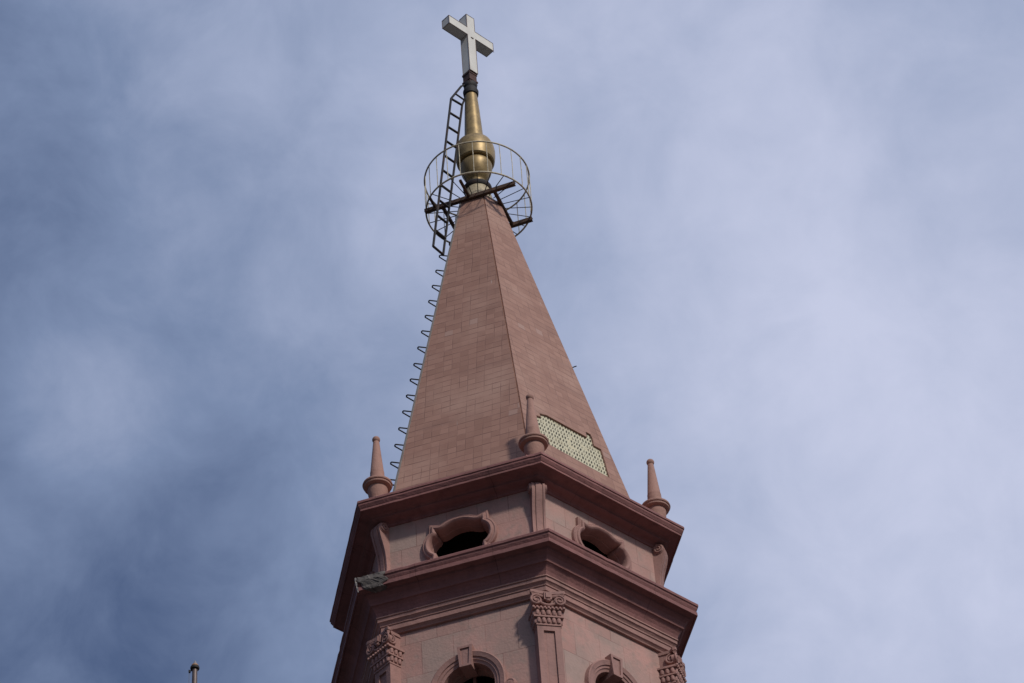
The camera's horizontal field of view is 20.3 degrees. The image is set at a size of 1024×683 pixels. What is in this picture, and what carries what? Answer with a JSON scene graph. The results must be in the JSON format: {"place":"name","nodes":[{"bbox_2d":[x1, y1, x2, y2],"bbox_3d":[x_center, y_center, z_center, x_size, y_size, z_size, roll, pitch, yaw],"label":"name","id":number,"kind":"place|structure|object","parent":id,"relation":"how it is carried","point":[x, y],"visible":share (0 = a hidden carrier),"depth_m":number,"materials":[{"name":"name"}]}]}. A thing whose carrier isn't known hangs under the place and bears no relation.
{"place":"outdoors","nodes":[
{"label":"outdoors","id":0,"kind":"place"},
{"bbox_2d":[188,661,199,682],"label":"flagpole","id":1,"kind":"object","parent":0,"point":[194,668],"visible":1,"depth_m":30.31,"materials":[{"name":"metal"}]},
{"bbox_2d":[0,0,1023,682],"label":"sky","id":2,"kind":"structure","parent":0,"point":[774,248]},
{"bbox_2d":[330,195,697,682],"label":"church tower","id":3,"kind":"structure","parent":0,"point":[507,530],"depth_m":48.16,"materials":[{"name":"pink stone"}]},
{"bbox_2d":[390,255,446,485],"bbox_3d":[-1.669,0.410,52.195,1.776,6.454,0.174,29,-52,-30],"label":"rung ladder","id":4,"kind":"object","parent":3,"relation":"attached to","point":[403,411],"visible":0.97,"depth_m":52.12,"materials":[{"name":"black metal"}]},
{"bbox_2d":[422,510,497,559],"bbox_3d":[-0.839,3.381,47.768,1.330,1.035,0.350,-16,-44,12],"label":"oval window","id":5,"kind":"structure","parent":3,"relation":"in","point":[438,534],"depth_m":47.93,"materials":[{"name":"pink stone"}]},
{"bbox_2d":[431,644,517,682],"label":"arched window","id":6,"kind":"structure","parent":3,"relation":"in","point":[468,660],"depth_m":45.94,"materials":[{"name":"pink stone"}]},
{"bbox_2d":[456,70,494,197],"bbox_3d":[-0.765,-4.049,57.765,0.810,4.010,0.810,-4,-43,0],"label":"spire finial","id":7,"kind":"object","parent":3,"relation":"on","point":[473,129],"visible":0.78,"depth_m":57.21,"materials":[{"name":"gold metal"}]},
{"bbox_2d":[432,84,464,255],"bbox_3d":[-1.233,-3.519,56.736,1.272,5.500,0.128,30,-53,-31],"label":"iron ladder","id":8,"kind":"object","parent":7,"relation":"attached to","point":[438,233],"visible":0.97,"depth_m":56.50,"materials":[{"name":"black metal"}]},
{"bbox_2d":[442,14,493,74],"bbox_3d":[-0.902,-6.164,59.721,1.249,1.764,0.247,30,-53,-31],"label":"cross","id":9,"kind":"object","parent":7,"relation":"on","point":[462,29],"visible":1,"depth_m":59.72,"materials":[{"name":"white paint"}]},
{"bbox_2d":[424,141,532,245],"bbox_3d":[-0.679,-2.875,56.663,2.138,0.985,2.126,-4,-43,0],"label":"round railing","id":10,"kind":"object","parent":3,"relation":"on","point":[485,192],"visible":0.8,"depth_m":56.19,"materials":[{"name":"black metal"}]},
{"bbox_2d":[571,517,631,569],"bbox_3d":[1.454,3.586,48.176,1.330,1.035,0.350,29,-52,-30],"label":"oval window","id":11,"kind":"structure","parent":3,"relation":"in","point":[614,548],"depth_m":48.44,"materials":[{"name":"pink stone"}]},
{"bbox_2d":[584,653,636,682],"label":"arched window","id":12,"kind":"structure","parent":3,"relation":"in","point":[610,669],"depth_m":46.33,"materials":[{"name":"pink stone"}]}
]}

